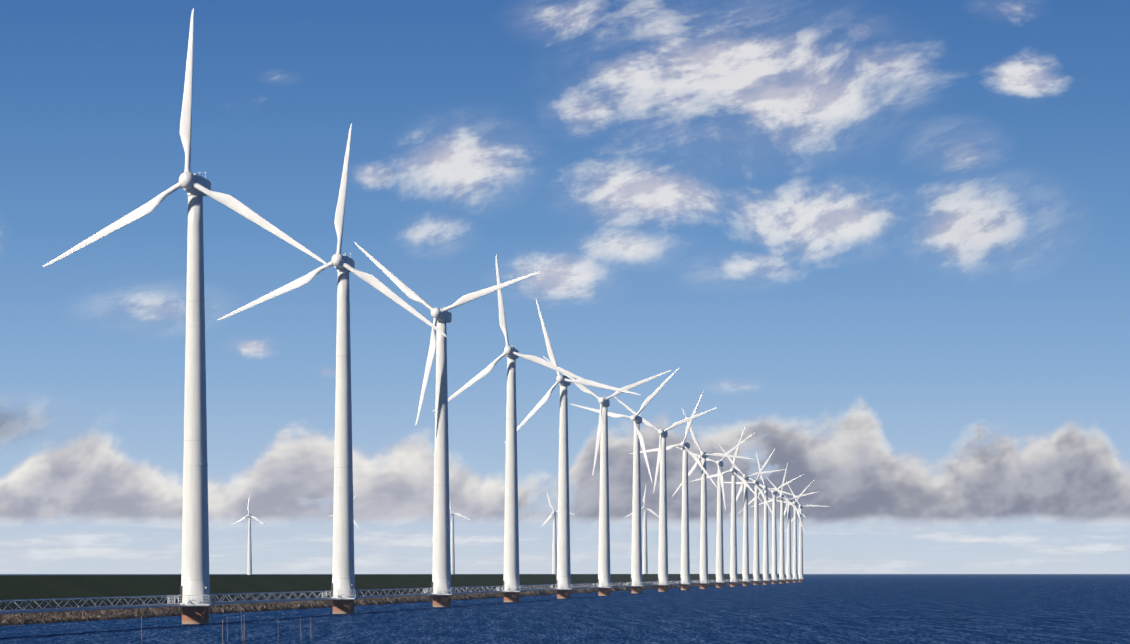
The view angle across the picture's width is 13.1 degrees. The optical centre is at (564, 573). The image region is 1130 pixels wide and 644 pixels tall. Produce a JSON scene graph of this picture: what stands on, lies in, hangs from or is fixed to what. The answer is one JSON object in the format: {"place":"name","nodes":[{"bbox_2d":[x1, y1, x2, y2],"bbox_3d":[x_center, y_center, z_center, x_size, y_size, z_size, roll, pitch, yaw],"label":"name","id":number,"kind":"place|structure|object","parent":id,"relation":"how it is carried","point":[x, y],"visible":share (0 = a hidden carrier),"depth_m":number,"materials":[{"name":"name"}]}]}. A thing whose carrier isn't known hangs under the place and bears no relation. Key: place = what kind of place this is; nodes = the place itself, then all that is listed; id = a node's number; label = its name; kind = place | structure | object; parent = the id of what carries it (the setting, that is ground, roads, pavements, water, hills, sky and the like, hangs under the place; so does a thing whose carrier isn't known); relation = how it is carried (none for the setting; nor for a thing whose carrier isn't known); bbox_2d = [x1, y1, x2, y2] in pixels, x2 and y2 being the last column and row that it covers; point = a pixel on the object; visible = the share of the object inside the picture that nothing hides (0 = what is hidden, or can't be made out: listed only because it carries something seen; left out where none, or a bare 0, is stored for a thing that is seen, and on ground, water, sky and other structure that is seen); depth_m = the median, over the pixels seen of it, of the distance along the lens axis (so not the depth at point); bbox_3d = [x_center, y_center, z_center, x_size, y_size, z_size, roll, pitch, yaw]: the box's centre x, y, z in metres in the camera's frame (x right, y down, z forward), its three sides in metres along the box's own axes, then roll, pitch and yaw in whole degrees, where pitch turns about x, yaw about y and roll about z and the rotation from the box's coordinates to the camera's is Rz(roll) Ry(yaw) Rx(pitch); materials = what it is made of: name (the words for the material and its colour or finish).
{"place":"outdoors","nodes":[
{"label":"outdoors","id":0,"kind":"place"},
{"bbox_2d":[169,192,214,623],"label":"turbine tower","id":1,"kind":"structure","parent":0,"point":[195,604],"depth_m":583.60,"materials":[{"name":"white metal"}]},
{"bbox_2d":[183,172,210,195],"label":"nacelle","id":2,"kind":"object","parent":1,"relation":"on","point":[203,181],"visible":0.54,"depth_m":584.10,"materials":[{"name":"grey metal"}]},
{"bbox_2d":[42,8,328,266],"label":"turbine rotor","id":3,"kind":"object","parent":2,"relation":"attached to","point":[187,178],"visible":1,"depth_m":582.14,"materials":[{"name":"white plastic"}]},
{"bbox_2d":[247,516,251,574],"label":"turbine tower","id":4,"kind":"structure","parent":0,"point":[249,562],"depth_m":4920.41,"materials":[{"name":"white metal"}]},
{"bbox_2d":[232,494,263,524],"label":"turbine rotor","id":5,"kind":"object","parent":4,"relation":"attached to","point":[254,517],"visible":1,"depth_m":4919.46,"materials":[{"name":"white metal"}]},
{"bbox_2d":[323,270,358,613],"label":"turbine tower","id":6,"kind":"structure","parent":0,"point":[344,594],"depth_m":732.03,"materials":[{"name":"white metal"}]},
{"bbox_2d":[334,253,354,271],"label":"nacelle","id":7,"kind":"object","parent":6,"relation":"on","point":[350,261],"visible":0.5,"depth_m":732.32,"materials":[{"name":"grey metal"}]},
{"bbox_2d":[217,123,446,336],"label":"turbine rotor","id":8,"kind":"object","parent":7,"relation":"attached to","point":[338,259],"visible":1,"depth_m":730.49,"materials":[{"name":"white plastic"}]},
{"bbox_2d":[0,574,798,614],"bbox_3d":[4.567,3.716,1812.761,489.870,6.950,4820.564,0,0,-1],"label":"grassy dike","id":9,"kind":"structure","parent":0,"point":[13,587],"depth_m":851.75,"materials":[{"name":"green plant"}]},
{"bbox_2d":[0,579,729,625],"bbox_3d":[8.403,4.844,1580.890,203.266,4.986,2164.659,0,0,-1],"label":"dike riprap rocks","id":10,"kind":"object","parent":9,"relation":"on","point":[53,617],"visible":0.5,"depth_m":773.64,"materials":[{"name":"stone"}]},
{"bbox_2d":[425,321,453,606],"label":"turbine tower","id":11,"kind":"structure","parent":0,"point":[441,591],"depth_m":880.47,"materials":[{"name":"white metal"}]},
{"bbox_2d":[437,308,451,322],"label":"nacelle","id":12,"kind":"object","parent":11,"relation":"on","point":[446,316],"visible":0.5,"depth_m":881.10,"materials":[{"name":"grey metal"}]},
{"bbox_2d":[354,242,539,425],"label":"turbine rotor","id":13,"kind":"object","parent":12,"relation":"attached to","point":[436,313],"visible":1,"depth_m":878.26,"materials":[{"name":"white plastic"}]},
{"bbox_2d":[450,514,454,573],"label":"turbine tower","id":14,"kind":"structure","parent":0,"point":[452,552],"depth_m":4734.43,"materials":[{"name":"white metal"}]},
{"bbox_2d":[449,495,469,519],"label":"turbine rotor","id":15,"kind":"object","parent":14,"relation":"attached to","point":[458,514],"visible":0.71,"depth_m":4731.70,"materials":[{"name":"white plastic"}]},
{"bbox_2d":[496,357,521,601],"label":"turbine tower","id":16,"kind":"structure","parent":0,"point":[511,586],"depth_m":1028.91,"materials":[{"name":"white metal"}]},
{"bbox_2d":[506,345,518,358],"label":"nacelle","id":17,"kind":"object","parent":16,"relation":"on","point":[515,350],"visible":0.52,"depth_m":1029.07,"materials":[{"name":"grey metal"}]},
{"bbox_2d":[432,255,597,411],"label":"turbine rotor","id":18,"kind":"object","parent":17,"relation":"attached to","point":[508,350],"visible":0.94,"depth_m":1027.32,"materials":[{"name":"white plastic"}]},
{"bbox_2d":[552,513,556,573],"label":"turbine tower","id":19,"kind":"structure","parent":0,"point":[554,558],"depth_m":4617.68,"materials":[{"name":"white metal"}]},
{"bbox_2d":[540,493,574,527],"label":"turbine rotor","id":20,"kind":"object","parent":19,"relation":"attached to","point":[551,506],"visible":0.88,"depth_m":4617.10,"materials":[{"name":"white metal"}]},
{"bbox_2d":[551,385,572,598],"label":"turbine tower","id":21,"kind":"structure","parent":0,"point":[564,586],"depth_m":1177.34,"materials":[{"name":"white metal"}]},
{"bbox_2d":[559,375,570,385],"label":"turbine nacelle","id":22,"kind":"object","parent":21,"relation":"on","point":[566,382],"visible":0.38,"depth_m":1177.69,"materials":[{"name":"grey metal"}]},
{"bbox_2d":[0,574,1129,643],"bbox_3d":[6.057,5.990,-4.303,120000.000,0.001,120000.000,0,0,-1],"label":"water","id":23,"kind":"structure","parent":0,"point":[952,609],"depth_m":641.83,"materials":[{"name":"blue liquid"}]},
{"bbox_2d":[0,595,178,613],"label":"footbridge span","id":24,"kind":"object","parent":23,"relation":"on","point":[56,609],"visible":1,"depth_m":519.50,"materials":[{"name":"metal"}]},
{"bbox_2d":[23,607,310,643],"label":"wooden posts","id":25,"kind":"object","parent":23,"relation":"in","point":[227,632],"visible":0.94,"depth_m":416.40,"materials":[{"name":"brown wood"}]},
{"bbox_2d":[174,591,330,604],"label":"footbridge span","id":26,"kind":"object","parent":23,"relation":"on","point":[262,601],"visible":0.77,"depth_m":663.49,"materials":[{"name":"metal"}]},
{"bbox_2d":[326,588,430,597],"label":"footbridge span","id":27,"kind":"object","parent":23,"relation":"on","point":[387,595],"visible":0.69,"depth_m":815.48,"materials":[{"name":"metal"}]},
{"bbox_2d":[427,586,502,593],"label":"footbridge span","id":28,"kind":"object","parent":23,"relation":"on","point":[476,591],"visible":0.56,"depth_m":974.27,"materials":[{"name":"metal"}]},
{"bbox_2d":[499,584,555,590],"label":"footbridge span","id":29,"kind":"object","parent":23,"relation":"on","point":[531,589],"visible":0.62,"depth_m":1116.89,"materials":[{"name":"metal"}]},
{"bbox_2d":[552,583,597,588],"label":"footbridge span","id":30,"kind":"object","parent":23,"relation":"on","point":[579,587],"visible":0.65,"depth_m":1273.49,"materials":[{"name":"metal"}]},
{"bbox_2d":[594,582,630,586],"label":"footbridge span","id":31,"kind":"object","parent":23,"relation":"on","point":[624,585],"visible":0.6,"depth_m":1432.05,"materials":[{"name":"metal"}]},
{"bbox_2d":[628,581,657,585],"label":"footbridge span","id":32,"kind":"object","parent":23,"relation":"on","point":[651,584],"visible":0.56,"depth_m":1584.76,"materials":[{"name":"metal"}]},
{"bbox_2d":[0,0,1129,573],"label":"sky","id":33,"kind":"structure","parent":0,"point":[887,241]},
{"bbox_2d":[504,299,641,442],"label":"turbine rotor","id":34,"kind":"object","parent":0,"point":[560,378],"visible":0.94,"depth_m":1176.03,"materials":[{"name":"white plastic"}]},
{"bbox_2d":[593,406,611,595],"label":"turbine tower","id":35,"kind":"structure","parent":0,"point":[604,583],"depth_m":1325.76,"materials":[{"name":"white metal"}]},
{"bbox_2d":[603,396,609,406],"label":"turbine nacelle","id":36,"kind":"object","parent":35,"relation":"on","point":[607,403],"visible":0.31,"depth_m":1326.20,"materials":[{"name":"grey metal"}]},
{"bbox_2d":[543,356,670,475],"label":"turbine rotor","id":37,"kind":"object","parent":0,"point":[601,400],"visible":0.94,"depth_m":1323.28,"materials":[{"name":"white metal"}]},
{"bbox_2d":[626,423,643,593],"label":"turbine tower","id":38,"kind":"structure","parent":0,"point":[636,572],"depth_m":1474.20,"materials":[{"name":"white metal"}]},
{"bbox_2d":[632,416,641,423],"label":"turbine nacelle","id":39,"kind":"object","parent":38,"relation":"on","point":[639,419],"visible":0.5,"depth_m":1474.64,"materials":[{"name":"grey metal"}]},
{"bbox_2d":[571,367,679,481],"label":"turbine rotor","id":40,"kind":"object","parent":39,"relation":"attached to","point":[643,406],"visible":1,"depth_m":1471.45,"materials":[{"name":"white metal"}]},
{"bbox_2d":[625,486,658,517],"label":"turbine rotor","id":41,"kind":"object","parent":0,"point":[650,510],"visible":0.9,"depth_m":4345.78,"materials":[{"name":"white plastic"}]},
{"bbox_2d":[642,509,647,573],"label":"turbine tower","id":42,"kind":"structure","parent":0,"point":[645,564],"depth_m":4347.15,"materials":[{"name":"white metal"}]},
{"bbox_2d":[654,436,669,591],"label":"turbine tower","id":43,"kind":"structure","parent":0,"point":[663,584],"depth_m":1622.64,"materials":[{"name":"white metal"}]},
{"bbox_2d":[614,396,717,493],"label":"turbine rotor","id":44,"kind":"object","parent":43,"relation":"attached to","point":[660,431],"visible":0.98,"depth_m":1620.20,"materials":[{"name":"white metal"}]},
{"bbox_2d":[629,392,716,486],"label":"turbine rotor","id":45,"kind":"object","parent":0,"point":[683,444],"visible":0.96,"depth_m":1768.82,"materials":[{"name":"white metal"}]},
{"bbox_2d":[677,448,690,589],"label":"turbine tower","id":46,"kind":"structure","parent":0,"point":[685,582],"depth_m":1771.08,"materials":[{"name":"white metal"}]},
{"bbox_2d":[696,458,708,588],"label":"turbine tower","id":47,"kind":"structure","parent":0,"point":[703,580],"depth_m":1919.51,"materials":[{"name":"white metal"}]},
{"bbox_2d":[672,408,752,495],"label":"turbine rotor","id":48,"kind":"object","parent":47,"relation":"attached to","point":[702,454],"visible":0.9,"depth_m":1917.69,"materials":[{"name":"white metal"}]},
{"bbox_2d":[714,466,724,587],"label":"turbine tower","id":49,"kind":"structure","parent":0,"point":[719,579],"depth_m":2067.94,"materials":[{"name":"white metal"}]},
{"bbox_2d":[677,432,754,510],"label":"turbine rotor","id":50,"kind":"object","parent":49,"relation":"attached to","point":[718,462],"visible":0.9,"depth_m":2065.18,"materials":[{"name":"white metal"}]},
{"bbox_2d":[689,427,762,502],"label":"turbine rotor","id":51,"kind":"object","parent":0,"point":[738,476],"visible":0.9,"depth_m":2214.42,"materials":[{"name":"white metal"}]},
{"bbox_2d":[728,473,737,586],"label":"turbine tower","id":52,"kind":"structure","parent":0,"point":[733,564],"depth_m":2216.40,"materials":[{"name":"white metal"}]},
{"bbox_2d":[739,479,749,585],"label":"turbine tower","id":53,"kind":"structure","parent":0,"point":[745,573],"depth_m":2364.82,"materials":[{"name":"white metal"}]},
{"bbox_2d":[719,445,785,514],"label":"turbine rotor","id":54,"kind":"object","parent":53,"relation":"attached to","point":[744,476],"visible":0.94,"depth_m":2362.70,"materials":[{"name":"white plastic"}]},
{"bbox_2d":[723,448,775,516],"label":"turbine rotor","id":55,"kind":"object","parent":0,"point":[755,482],"visible":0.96,"depth_m":2510.63,"materials":[{"name":"white plastic"}]},
{"bbox_2d":[750,485,759,584],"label":"turbine tower","id":56,"kind":"structure","parent":0,"point":[756,573],"depth_m":2513.26,"materials":[{"name":"white metal"}]},
{"bbox_2d":[763,490,769,584],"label":"turbine tower","id":57,"kind":"structure","parent":0,"point":[766,579],"depth_m":2661.71,"materials":[{"name":"white metal"}]},
{"bbox_2d":[738,452,800,513],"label":"turbine rotor","id":58,"kind":"object","parent":57,"relation":"attached to","point":[765,487],"visible":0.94,"depth_m":2659.84,"materials":[{"name":"white plastic"}]},
{"bbox_2d":[771,494,777,583],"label":"turbine tower","id":59,"kind":"structure","parent":0,"point":[774,560],"depth_m":2810.09,"materials":[{"name":"white metal"}]},
{"bbox_2d":[744,474,803,525],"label":"turbine rotor","id":60,"kind":"object","parent":59,"relation":"attached to","point":[773,491],"visible":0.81,"depth_m":2807.53,"materials":[{"name":"white plastic"}]},
{"bbox_2d":[751,463,805,517],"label":"turbine rotor","id":61,"kind":"object","parent":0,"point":[788,501],"visible":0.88,"depth_m":2956.63,"materials":[{"name":"white plastic"}]},
{"bbox_2d":[779,498,784,582],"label":"turbine tower","id":62,"kind":"structure","parent":0,"point":[781,569],"depth_m":2958.60,"materials":[{"name":"white metal"}]},
{"bbox_2d":[786,503,791,582],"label":"turbine tower","id":63,"kind":"structure","parent":0,"point":[788,571],"depth_m":3107.01,"materials":[{"name":"white metal"}]},
{"bbox_2d":[768,480,813,530],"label":"turbine rotor","id":64,"kind":"object","parent":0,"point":[801,493],"visible":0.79,"depth_m":3252.60,"materials":[{"name":"white plastic"}]},
{"bbox_2d":[766,477,815,529],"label":"turbine rotor","id":65,"kind":"object","parent":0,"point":[788,498],"visible":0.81,"depth_m":3104.90,"materials":[{"name":"white plastic"}]},
{"bbox_2d":[792,505,797,582],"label":"turbine tower","id":66,"kind":"structure","parent":0,"point":[795,573],"depth_m":3255.44,"materials":[{"name":"white metal"}]},
{"bbox_2d":[798,508,802,581],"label":"turbine tower","id":67,"kind":"structure","parent":0,"point":[800,574],"depth_m":3403.84,"materials":[{"name":"white metal"}]},
{"bbox_2d":[786,481,829,529],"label":"turbine rotor","id":68,"kind":"object","parent":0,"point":[800,506],"visible":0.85,"depth_m":3401.26,"materials":[{"name":"white plastic"}]}
]}

